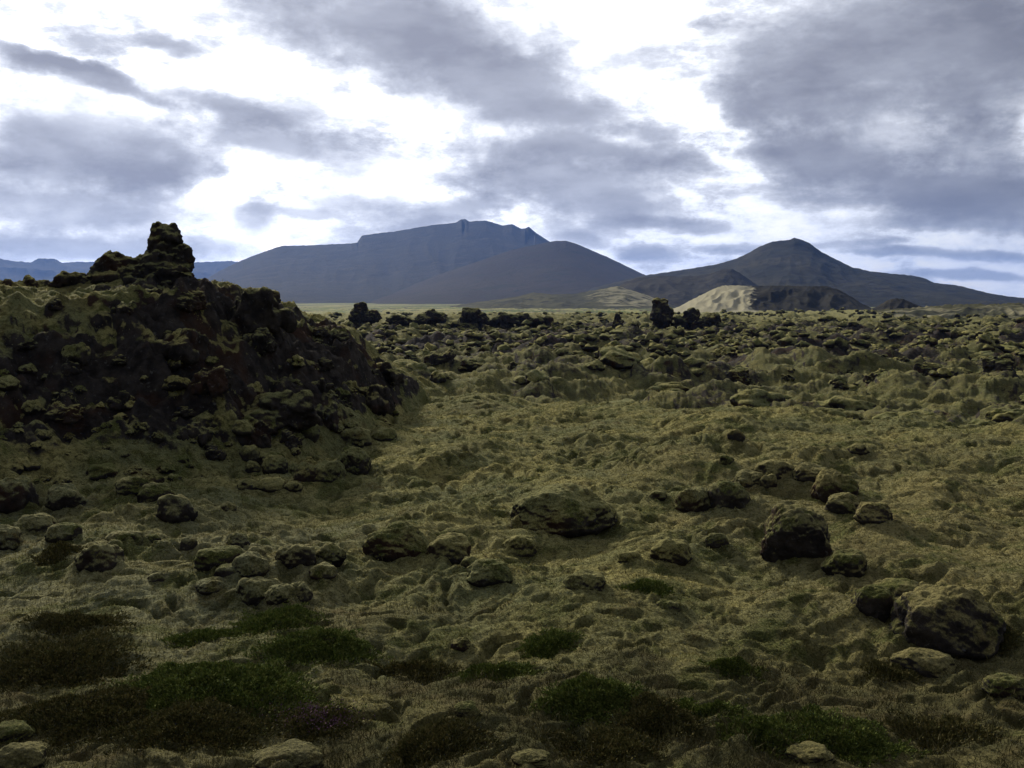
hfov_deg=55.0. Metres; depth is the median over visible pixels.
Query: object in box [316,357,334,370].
scarp rock
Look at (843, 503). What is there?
boulder
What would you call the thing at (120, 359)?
scarp rock
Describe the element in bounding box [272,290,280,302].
lava crag
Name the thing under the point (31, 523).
boulder
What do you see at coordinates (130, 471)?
apron stone
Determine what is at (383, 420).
apron stone
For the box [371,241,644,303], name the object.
mountain
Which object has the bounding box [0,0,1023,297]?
sky
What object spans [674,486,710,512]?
boulder
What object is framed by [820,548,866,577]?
boulder
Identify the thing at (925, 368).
lava block
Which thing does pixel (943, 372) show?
lava hummock
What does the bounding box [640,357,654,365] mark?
lava hummock
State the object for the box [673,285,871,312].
hill
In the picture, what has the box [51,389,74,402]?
scarp rock
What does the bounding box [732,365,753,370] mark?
lava hummock
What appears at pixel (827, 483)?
boulder
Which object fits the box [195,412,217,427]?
apron stone
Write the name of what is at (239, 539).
boulder
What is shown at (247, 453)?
boulder
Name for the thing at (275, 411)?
scarp rock
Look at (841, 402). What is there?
lava hummock
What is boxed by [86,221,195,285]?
lava crag
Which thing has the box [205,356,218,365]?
apron stone
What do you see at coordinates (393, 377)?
scarp rock
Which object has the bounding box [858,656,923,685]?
shrub
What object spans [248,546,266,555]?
boulder
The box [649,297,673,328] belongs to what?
lava stack
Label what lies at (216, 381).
scarp rock
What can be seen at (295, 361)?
apron stone
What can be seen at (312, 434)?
boulder
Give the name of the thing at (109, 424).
apron stone
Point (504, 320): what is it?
lava stack
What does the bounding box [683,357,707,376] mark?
lava hummock
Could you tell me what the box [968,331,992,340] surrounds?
lava block
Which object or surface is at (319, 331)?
scarp rock
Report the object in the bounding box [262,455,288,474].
boulder
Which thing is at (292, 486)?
boulder
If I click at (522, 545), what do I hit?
boulder
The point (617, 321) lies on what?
lava stack
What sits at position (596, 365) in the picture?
lava hummock
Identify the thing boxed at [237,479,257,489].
boulder
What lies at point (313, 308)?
distant plain
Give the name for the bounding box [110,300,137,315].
scarp rock
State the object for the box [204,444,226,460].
scarp rock
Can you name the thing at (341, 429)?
apron stone
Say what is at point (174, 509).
boulder
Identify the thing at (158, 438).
apron stone
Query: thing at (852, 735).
shrub
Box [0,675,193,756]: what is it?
shrub
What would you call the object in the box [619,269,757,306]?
hill
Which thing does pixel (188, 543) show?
boulder
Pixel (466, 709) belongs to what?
boulder
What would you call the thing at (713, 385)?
lava field
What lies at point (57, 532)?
boulder
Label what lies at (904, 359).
lava block
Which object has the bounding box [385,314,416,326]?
lava stack
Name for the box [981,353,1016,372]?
lava block
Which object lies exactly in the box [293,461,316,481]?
boulder
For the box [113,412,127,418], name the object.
apron stone
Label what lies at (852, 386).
lava hummock
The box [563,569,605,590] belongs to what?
boulder
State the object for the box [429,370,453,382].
lava hummock
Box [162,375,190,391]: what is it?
apron stone
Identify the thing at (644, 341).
lava block
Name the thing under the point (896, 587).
boulder
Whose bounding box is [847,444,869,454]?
boulder
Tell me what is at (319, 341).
scarp rock
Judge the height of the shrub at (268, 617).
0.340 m
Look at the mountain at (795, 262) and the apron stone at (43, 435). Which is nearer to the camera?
the apron stone at (43, 435)
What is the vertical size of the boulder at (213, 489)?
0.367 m
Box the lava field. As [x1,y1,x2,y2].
[311,310,1023,425]
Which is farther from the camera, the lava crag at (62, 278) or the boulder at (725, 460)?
the lava crag at (62, 278)
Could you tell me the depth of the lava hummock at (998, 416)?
58.38 m
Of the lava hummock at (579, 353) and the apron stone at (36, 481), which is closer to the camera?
the apron stone at (36, 481)
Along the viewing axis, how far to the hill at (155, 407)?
25.54 m
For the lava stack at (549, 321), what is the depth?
193.83 m
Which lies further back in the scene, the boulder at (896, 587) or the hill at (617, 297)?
the hill at (617, 297)
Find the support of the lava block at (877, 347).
on the lava field
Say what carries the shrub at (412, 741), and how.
on the ground at (806, 655)
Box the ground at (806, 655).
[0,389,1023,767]
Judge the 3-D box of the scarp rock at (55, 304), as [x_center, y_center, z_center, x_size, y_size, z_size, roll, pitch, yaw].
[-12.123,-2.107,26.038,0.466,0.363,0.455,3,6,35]
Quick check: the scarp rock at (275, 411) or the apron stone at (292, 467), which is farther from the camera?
the scarp rock at (275, 411)
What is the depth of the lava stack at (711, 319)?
179.87 m
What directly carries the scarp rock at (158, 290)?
on the hill at (155, 407)
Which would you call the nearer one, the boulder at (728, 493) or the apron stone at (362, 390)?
the boulder at (728, 493)
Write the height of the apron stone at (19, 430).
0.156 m
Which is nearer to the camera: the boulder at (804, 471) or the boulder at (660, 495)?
the boulder at (660, 495)
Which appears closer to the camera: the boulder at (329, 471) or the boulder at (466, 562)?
the boulder at (466, 562)
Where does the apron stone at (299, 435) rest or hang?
on the hill at (155, 407)
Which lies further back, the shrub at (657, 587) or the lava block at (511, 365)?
the lava block at (511, 365)
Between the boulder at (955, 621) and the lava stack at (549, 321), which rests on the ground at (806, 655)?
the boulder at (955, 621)
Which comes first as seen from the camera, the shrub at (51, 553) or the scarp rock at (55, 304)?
the shrub at (51, 553)
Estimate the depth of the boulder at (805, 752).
8.61 m
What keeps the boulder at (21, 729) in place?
on the ground at (806, 655)
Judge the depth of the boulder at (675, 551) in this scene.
15.23 m
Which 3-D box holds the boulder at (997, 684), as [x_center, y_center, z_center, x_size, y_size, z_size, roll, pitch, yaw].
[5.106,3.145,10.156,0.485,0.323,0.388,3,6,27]
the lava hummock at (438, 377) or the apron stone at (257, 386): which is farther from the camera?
the lava hummock at (438, 377)
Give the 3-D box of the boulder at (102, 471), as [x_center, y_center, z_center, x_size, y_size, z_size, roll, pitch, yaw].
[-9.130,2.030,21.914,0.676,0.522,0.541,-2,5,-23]
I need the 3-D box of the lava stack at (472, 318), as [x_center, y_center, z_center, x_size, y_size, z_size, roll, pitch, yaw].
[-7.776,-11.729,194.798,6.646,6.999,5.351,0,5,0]
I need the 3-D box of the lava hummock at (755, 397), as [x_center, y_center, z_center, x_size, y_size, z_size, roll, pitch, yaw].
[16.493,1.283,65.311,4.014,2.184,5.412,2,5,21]
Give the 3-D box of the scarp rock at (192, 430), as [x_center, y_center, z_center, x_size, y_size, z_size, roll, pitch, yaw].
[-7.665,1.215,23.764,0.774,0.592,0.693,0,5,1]
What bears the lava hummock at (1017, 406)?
on the lava field
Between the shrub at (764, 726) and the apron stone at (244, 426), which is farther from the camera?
the apron stone at (244, 426)
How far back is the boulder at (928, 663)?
10.96 m
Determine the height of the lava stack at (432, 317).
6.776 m
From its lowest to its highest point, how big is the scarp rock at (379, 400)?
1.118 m
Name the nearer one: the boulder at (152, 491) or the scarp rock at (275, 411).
the boulder at (152, 491)
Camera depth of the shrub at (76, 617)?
12.65 m
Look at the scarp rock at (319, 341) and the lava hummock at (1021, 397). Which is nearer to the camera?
the scarp rock at (319, 341)
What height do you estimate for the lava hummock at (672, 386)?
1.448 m
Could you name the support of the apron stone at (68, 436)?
on the hill at (155, 407)
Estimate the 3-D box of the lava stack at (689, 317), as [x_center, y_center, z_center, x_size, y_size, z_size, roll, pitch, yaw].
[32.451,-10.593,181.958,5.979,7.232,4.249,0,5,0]
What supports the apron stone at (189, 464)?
on the ground at (806, 655)
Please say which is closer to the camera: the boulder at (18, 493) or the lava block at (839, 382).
the boulder at (18, 493)
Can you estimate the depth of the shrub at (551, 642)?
12.00 m
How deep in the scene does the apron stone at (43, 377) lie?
24.13 m
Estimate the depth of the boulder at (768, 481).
20.51 m
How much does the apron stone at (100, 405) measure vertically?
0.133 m
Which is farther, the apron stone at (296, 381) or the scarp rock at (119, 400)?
the apron stone at (296, 381)
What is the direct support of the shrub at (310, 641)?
on the ground at (806, 655)
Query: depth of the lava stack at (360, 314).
191.27 m
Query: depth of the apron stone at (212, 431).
23.90 m
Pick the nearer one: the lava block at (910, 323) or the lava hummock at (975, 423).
the lava hummock at (975, 423)
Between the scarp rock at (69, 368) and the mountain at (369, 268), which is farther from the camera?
the mountain at (369, 268)
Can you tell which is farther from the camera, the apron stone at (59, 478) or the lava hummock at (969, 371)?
the lava hummock at (969, 371)
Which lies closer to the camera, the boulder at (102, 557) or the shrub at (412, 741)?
the shrub at (412, 741)
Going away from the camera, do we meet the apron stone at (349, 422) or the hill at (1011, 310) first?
the apron stone at (349, 422)
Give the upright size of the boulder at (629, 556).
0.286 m
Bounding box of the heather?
[259,697,374,742]
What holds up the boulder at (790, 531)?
on the ground at (806, 655)
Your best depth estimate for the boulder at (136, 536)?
16.39 m
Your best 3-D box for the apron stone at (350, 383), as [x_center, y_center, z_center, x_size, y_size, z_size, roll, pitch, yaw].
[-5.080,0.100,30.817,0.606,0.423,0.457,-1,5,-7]
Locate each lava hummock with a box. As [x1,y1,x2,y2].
[394,359,436,372]
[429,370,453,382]
[513,369,549,384]
[553,347,573,355]
[572,350,585,355]
[584,360,604,371]
[594,346,641,368]
[601,398,646,405]
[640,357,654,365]
[646,381,690,392]
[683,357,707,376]
[710,349,730,356]
[730,388,786,407]
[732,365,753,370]
[816,407,862,420]
[817,395,876,410]
[828,380,857,389]
[872,409,945,421]
[929,367,958,377]
[957,367,972,373]
[960,419,996,427]
[968,351,993,359]
[985,407,1023,422]
[1012,404,1023,408]
[1013,349,1023,356]
[1018,393,1023,403]
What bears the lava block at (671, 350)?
on the lava field
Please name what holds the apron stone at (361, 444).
on the ground at (806, 655)
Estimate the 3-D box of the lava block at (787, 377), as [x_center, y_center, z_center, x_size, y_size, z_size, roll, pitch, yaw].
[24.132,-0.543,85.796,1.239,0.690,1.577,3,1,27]
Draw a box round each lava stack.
[348,301,382,329]
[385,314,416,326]
[414,309,446,327]
[456,307,488,330]
[484,311,520,330]
[516,313,544,327]
[543,315,561,326]
[611,313,623,328]
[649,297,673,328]
[671,307,699,329]
[690,312,725,329]
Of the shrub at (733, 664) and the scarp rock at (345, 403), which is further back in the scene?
the scarp rock at (345, 403)
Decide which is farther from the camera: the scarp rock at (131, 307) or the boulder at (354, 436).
the boulder at (354, 436)
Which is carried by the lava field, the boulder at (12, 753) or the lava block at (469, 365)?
the lava block at (469, 365)
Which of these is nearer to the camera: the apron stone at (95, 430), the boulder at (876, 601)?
the boulder at (876, 601)
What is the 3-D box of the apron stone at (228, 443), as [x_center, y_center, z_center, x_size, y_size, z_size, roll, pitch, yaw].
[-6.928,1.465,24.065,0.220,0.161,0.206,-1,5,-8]
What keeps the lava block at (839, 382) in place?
on the lava field
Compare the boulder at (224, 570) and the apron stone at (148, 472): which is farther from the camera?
the apron stone at (148, 472)
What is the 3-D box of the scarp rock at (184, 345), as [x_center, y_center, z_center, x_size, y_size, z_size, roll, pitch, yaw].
[-8.739,-0.943,25.788,1.488,1.053,1.837,0,5,-4]
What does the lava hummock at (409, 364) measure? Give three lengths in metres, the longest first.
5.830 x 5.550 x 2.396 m
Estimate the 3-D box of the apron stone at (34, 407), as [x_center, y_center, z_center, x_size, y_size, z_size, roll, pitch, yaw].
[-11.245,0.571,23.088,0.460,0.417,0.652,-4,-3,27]
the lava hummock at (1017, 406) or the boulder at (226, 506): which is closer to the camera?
the boulder at (226, 506)
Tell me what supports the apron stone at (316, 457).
on the ground at (806, 655)
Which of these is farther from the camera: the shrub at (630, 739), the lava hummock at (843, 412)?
the lava hummock at (843, 412)
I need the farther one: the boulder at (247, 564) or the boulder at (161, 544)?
the boulder at (161, 544)
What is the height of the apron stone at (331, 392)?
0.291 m
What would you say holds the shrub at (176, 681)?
on the ground at (806, 655)
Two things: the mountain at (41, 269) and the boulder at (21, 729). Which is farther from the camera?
the mountain at (41, 269)
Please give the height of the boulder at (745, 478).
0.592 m
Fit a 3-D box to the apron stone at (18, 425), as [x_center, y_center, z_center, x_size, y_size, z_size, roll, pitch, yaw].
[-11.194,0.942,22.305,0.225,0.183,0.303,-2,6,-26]
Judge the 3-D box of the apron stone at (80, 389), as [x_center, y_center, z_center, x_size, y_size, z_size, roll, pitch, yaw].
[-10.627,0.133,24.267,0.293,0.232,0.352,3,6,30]
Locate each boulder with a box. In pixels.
[0,475,38,513]
[0,524,23,550]
[0,719,35,743]
[0,741,46,767]
[12,513,56,534]
[44,522,82,543]
[45,483,86,510]
[74,544,123,571]
[86,463,117,480]
[104,531,144,545]
[114,476,149,495]
[137,482,176,502]
[145,534,161,542]
[147,572,164,581]
[151,540,173,548]
[156,494,197,523]
[180,536,197,550]
[193,545,245,571]
[195,576,229,595]
[207,486,226,492]
[214,563,236,577]
[219,501,236,510]
[226,532,249,547]
[232,551,269,577]
[236,576,273,605]
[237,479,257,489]
[239,445,259,461]
[245,460,260,472]
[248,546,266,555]
[252,738,324,767]
[258,477,285,492]
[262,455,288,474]
[264,583,297,604]
[275,544,315,568]
[283,481,302,492]
[291,581,312,602]
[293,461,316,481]
[301,425,319,442]
[308,562,337,579]
[314,460,346,482]
[315,542,346,566]
[337,446,371,474]
[340,427,371,446]
[362,520,428,562]
[371,428,396,441]
[425,532,470,564]
[450,637,469,651]
[454,700,480,717]
[461,556,477,567]
[466,558,512,587]
[502,535,537,556]
[509,483,617,537]
[511,748,550,767]
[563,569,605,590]
[617,551,641,562]
[649,489,666,500]
[649,537,692,565]
[656,599,679,611]
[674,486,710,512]
[705,532,728,547]
[707,479,750,508]
[719,455,734,464]
[727,429,744,441]
[732,469,763,487]
[754,459,794,479]
[759,473,776,487]
[760,503,831,562]
[785,741,835,765]
[792,462,827,481]
[810,468,858,502]
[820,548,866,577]
[824,492,859,513]
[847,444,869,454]
[850,584,893,622]
[853,501,892,524]
[873,578,918,596]
[889,584,1005,660]
[889,647,956,677]
[981,672,1023,699]
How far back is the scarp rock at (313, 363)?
29.69 m
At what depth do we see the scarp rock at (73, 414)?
22.91 m
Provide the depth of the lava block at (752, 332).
144.21 m
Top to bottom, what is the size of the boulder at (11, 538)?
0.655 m
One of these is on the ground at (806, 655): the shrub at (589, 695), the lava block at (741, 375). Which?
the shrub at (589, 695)
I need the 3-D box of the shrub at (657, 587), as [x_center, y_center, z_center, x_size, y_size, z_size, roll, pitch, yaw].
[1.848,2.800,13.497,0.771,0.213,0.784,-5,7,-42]
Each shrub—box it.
[0,624,158,696]
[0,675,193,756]
[12,609,141,642]
[22,540,87,569]
[64,687,314,757]
[89,646,374,733]
[157,626,252,649]
[225,600,333,637]
[233,623,393,668]
[361,656,467,685]
[372,711,503,767]
[442,660,554,683]
[513,626,585,660]
[529,671,658,729]
[530,711,686,767]
[603,690,713,743]
[615,578,674,598]
[672,696,759,718]
[698,655,768,682]
[710,711,816,759]
[779,702,931,767]
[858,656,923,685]
[874,708,1010,754]
[997,622,1022,657]
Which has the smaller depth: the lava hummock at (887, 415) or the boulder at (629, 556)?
the boulder at (629, 556)
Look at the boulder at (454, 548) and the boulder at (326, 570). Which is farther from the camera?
the boulder at (454, 548)
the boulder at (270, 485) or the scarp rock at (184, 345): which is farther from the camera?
the scarp rock at (184, 345)
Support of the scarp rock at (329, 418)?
on the hill at (155, 407)
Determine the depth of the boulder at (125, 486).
19.75 m
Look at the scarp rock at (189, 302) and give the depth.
26.93 m
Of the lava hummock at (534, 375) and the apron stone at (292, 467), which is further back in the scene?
the lava hummock at (534, 375)
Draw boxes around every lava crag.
[0,274,49,287]
[48,270,88,287]
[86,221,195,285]
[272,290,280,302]
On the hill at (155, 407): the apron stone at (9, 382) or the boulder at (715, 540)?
the apron stone at (9, 382)
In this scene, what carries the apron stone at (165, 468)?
on the ground at (806, 655)
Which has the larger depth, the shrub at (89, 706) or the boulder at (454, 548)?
the boulder at (454, 548)
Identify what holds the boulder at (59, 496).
on the ground at (806, 655)
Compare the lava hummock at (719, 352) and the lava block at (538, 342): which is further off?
the lava block at (538, 342)
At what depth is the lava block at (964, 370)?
82.72 m
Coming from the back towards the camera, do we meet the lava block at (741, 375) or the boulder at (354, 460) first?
the lava block at (741, 375)
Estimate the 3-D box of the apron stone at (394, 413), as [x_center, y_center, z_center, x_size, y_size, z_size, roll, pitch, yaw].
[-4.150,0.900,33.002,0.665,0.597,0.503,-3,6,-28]
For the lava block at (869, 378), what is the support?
on the lava field
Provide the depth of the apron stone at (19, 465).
21.29 m
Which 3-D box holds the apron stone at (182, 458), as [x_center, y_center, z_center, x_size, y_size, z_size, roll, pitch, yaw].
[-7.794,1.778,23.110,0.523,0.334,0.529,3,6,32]
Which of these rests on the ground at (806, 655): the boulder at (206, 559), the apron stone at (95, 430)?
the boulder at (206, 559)
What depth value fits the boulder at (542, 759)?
8.40 m
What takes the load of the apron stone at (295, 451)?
on the hill at (155, 407)
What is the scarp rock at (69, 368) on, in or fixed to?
on the hill at (155, 407)
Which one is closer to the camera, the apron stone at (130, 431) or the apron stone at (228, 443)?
the apron stone at (130, 431)
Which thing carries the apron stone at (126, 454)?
on the ground at (806, 655)
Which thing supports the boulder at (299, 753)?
on the ground at (806, 655)
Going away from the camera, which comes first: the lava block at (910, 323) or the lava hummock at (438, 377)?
the lava hummock at (438, 377)
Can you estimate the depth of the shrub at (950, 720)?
9.25 m
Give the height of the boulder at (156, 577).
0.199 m
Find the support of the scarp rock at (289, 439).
on the hill at (155, 407)
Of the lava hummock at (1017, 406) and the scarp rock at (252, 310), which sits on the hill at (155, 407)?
the scarp rock at (252, 310)
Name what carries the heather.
on the ground at (806, 655)
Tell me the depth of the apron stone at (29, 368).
24.10 m
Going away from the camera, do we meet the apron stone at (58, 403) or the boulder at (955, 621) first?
the boulder at (955, 621)
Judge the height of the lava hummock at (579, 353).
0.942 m
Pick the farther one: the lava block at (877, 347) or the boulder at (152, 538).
the lava block at (877, 347)
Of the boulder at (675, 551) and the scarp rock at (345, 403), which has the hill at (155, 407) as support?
the scarp rock at (345, 403)
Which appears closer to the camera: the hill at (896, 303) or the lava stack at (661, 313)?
the lava stack at (661, 313)
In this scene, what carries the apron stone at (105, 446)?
on the hill at (155, 407)
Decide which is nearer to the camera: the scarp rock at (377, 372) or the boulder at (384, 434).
the boulder at (384, 434)
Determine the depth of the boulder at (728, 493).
18.53 m
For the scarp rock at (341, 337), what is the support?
on the hill at (155, 407)
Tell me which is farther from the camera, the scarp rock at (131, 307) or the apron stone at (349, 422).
the apron stone at (349, 422)
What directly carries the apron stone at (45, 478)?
on the ground at (806, 655)
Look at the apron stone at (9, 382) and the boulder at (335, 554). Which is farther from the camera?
the apron stone at (9, 382)
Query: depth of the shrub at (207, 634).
12.41 m
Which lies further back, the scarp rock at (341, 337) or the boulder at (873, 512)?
the scarp rock at (341, 337)
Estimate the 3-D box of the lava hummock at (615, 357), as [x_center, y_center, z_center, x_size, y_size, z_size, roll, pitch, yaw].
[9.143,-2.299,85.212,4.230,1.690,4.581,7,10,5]
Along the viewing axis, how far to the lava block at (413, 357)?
91.94 m
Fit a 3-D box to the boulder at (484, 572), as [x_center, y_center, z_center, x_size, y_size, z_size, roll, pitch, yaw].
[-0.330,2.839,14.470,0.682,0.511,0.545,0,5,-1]
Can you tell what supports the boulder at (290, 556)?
on the ground at (806, 655)
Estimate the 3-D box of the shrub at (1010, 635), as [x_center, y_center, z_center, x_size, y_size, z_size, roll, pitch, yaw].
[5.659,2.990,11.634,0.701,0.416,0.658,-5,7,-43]
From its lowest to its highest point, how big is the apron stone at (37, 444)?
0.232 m
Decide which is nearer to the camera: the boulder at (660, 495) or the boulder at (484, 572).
the boulder at (484, 572)
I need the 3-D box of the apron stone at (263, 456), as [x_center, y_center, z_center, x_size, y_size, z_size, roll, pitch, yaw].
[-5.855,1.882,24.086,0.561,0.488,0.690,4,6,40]
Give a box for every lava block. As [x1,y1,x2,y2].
[404,354,417,361]
[422,348,455,365]
[457,359,483,371]
[507,361,520,370]
[528,340,542,346]
[599,317,608,322]
[641,338,649,344]
[665,345,679,355]
[726,369,751,384]
[740,328,758,337]
[781,374,794,380]
[796,323,806,327]
[829,376,854,390]
[863,368,886,383]
[870,345,884,349]
[898,356,909,361]
[902,321,916,326]
[913,362,942,375]
[919,335,930,340]
[962,368,980,373]
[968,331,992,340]
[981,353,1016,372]
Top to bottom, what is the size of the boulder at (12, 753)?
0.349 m
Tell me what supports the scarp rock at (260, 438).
on the hill at (155, 407)
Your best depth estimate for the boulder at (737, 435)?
25.30 m
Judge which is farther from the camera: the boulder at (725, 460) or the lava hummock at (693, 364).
the lava hummock at (693, 364)
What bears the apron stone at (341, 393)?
on the hill at (155, 407)
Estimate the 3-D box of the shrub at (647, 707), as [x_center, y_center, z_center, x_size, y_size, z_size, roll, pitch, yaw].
[1.394,3.169,9.459,1.027,0.371,0.967,0,5,0]
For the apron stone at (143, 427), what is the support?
on the hill at (155, 407)
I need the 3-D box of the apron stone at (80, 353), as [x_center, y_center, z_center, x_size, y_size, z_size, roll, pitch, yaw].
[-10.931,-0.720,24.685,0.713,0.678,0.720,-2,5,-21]
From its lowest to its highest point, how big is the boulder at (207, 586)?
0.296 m
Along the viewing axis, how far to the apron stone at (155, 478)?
21.69 m
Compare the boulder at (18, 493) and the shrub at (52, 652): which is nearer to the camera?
the shrub at (52, 652)
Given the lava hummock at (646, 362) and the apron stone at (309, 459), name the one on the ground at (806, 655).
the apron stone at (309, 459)
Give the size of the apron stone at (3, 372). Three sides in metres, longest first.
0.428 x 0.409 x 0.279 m
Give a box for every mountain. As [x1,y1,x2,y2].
[0,258,236,281]
[207,219,549,302]
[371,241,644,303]
[591,238,1023,306]
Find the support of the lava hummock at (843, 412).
on the lava field
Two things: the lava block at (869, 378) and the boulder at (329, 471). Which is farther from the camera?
the lava block at (869, 378)
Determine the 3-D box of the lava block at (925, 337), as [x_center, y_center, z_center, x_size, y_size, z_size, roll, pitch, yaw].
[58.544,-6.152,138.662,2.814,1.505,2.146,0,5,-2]
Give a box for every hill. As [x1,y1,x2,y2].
[0,272,451,462]
[449,286,675,308]
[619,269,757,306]
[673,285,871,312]
[868,298,920,309]
[876,303,1023,319]
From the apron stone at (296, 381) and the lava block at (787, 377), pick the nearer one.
the apron stone at (296, 381)
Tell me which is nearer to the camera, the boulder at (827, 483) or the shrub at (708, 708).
the shrub at (708, 708)
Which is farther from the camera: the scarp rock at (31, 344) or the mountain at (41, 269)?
the mountain at (41, 269)
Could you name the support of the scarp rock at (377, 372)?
on the hill at (155, 407)
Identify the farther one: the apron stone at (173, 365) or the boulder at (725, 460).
the apron stone at (173, 365)
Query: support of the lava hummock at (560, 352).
on the lava field
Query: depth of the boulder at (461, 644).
12.14 m
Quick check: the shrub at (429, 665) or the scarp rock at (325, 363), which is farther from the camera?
the scarp rock at (325, 363)
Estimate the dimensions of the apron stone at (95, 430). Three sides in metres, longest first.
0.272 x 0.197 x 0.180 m
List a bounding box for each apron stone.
[0,369,9,376]
[0,375,21,390]
[5,456,40,474]
[13,422,22,428]
[13,428,24,433]
[17,363,37,375]
[21,399,45,414]
[28,440,41,449]
[32,478,41,483]
[34,428,52,440]
[39,475,51,481]
[41,374,47,380]
[52,401,63,406]
[52,474,72,483]
[61,342,90,367]
[63,433,75,440]
[73,385,86,393]
[91,427,101,433]
[96,403,104,407]
[100,421,112,428]
[101,444,109,449]
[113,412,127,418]
[121,451,130,456]
[123,469,137,474]
[124,400,134,409]
[125,428,133,434]
[132,421,149,432]
[140,375,148,380]
[142,469,153,475]
[145,474,170,482]
[151,432,164,443]
[156,463,175,473]
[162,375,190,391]
[165,473,182,481]
[166,359,192,372]
[172,453,192,462]
[185,461,194,468]
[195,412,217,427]
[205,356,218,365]
[206,427,214,434]
[224,441,233,446]
[232,415,258,436]
[247,381,262,394]
[257,451,284,465]
[286,355,304,367]
[288,463,296,474]
[290,447,300,455]
[291,379,300,383]
[293,433,304,439]
[304,456,317,465]
[312,455,324,460]
[326,390,337,396]
[335,387,351,401]
[335,425,344,433]
[342,380,359,392]
[343,417,359,428]
[357,440,363,447]
[358,387,367,393]
[377,417,390,424]
[389,409,398,416]
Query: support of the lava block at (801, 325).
on the lava field
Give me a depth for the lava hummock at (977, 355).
96.50 m
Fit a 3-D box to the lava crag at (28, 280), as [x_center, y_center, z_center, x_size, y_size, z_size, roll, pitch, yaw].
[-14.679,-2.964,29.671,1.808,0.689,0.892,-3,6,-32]
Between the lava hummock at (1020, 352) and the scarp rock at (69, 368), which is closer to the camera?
the scarp rock at (69, 368)
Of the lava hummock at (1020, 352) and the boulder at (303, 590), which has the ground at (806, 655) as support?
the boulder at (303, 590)
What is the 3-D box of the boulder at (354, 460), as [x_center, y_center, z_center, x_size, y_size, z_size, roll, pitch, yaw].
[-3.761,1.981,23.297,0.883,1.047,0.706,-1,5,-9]
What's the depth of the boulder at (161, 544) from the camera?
16.21 m
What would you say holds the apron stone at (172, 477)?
on the ground at (806, 655)
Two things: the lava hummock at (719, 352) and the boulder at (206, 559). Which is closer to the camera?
the boulder at (206, 559)
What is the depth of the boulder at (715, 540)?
16.41 m
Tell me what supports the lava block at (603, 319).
on the lava field
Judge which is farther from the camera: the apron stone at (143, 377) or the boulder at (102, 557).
the apron stone at (143, 377)
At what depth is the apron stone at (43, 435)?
22.27 m
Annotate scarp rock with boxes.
[17,338,38,350]
[45,404,85,423]
[46,298,64,310]
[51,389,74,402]
[61,361,82,376]
[106,390,134,411]
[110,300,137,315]
[110,354,126,364]
[147,288,163,294]
[150,328,212,364]
[173,406,196,416]
[175,291,206,312]
[176,421,212,445]
[191,365,233,397]
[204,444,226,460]
[226,286,296,334]
[237,421,273,448]
[240,327,277,355]
[242,389,320,434]
[279,429,302,449]
[306,360,319,372]
[311,326,328,336]
[311,378,335,392]
[315,339,326,346]
[315,402,339,431]
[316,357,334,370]
[332,332,351,342]
[338,398,354,410]
[363,384,394,415]
[370,368,382,382]
[376,361,403,386]
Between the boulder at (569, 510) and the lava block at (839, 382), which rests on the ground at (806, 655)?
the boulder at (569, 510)
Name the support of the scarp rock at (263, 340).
on the hill at (155, 407)
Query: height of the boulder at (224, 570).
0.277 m
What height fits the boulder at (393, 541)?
0.901 m
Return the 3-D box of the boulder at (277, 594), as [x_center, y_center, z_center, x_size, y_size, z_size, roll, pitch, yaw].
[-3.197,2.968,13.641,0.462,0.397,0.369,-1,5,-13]
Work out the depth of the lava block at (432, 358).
91.14 m
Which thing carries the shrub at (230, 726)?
on the ground at (806, 655)
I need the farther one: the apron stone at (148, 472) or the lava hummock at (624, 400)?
the lava hummock at (624, 400)
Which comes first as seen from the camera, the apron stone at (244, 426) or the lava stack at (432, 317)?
the apron stone at (244, 426)
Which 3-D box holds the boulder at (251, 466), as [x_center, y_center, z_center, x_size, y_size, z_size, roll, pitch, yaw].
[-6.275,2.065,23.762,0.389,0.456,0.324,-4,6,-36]
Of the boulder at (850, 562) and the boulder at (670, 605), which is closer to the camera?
the boulder at (670, 605)
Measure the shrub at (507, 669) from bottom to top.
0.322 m
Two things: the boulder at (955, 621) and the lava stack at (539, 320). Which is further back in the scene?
the lava stack at (539, 320)
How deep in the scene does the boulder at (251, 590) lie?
13.70 m
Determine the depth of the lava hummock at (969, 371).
88.63 m
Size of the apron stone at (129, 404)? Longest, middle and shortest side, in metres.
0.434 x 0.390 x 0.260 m
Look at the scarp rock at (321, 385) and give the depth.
28.85 m
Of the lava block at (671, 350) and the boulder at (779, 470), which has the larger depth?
the lava block at (671, 350)
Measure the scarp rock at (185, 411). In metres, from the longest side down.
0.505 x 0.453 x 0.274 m

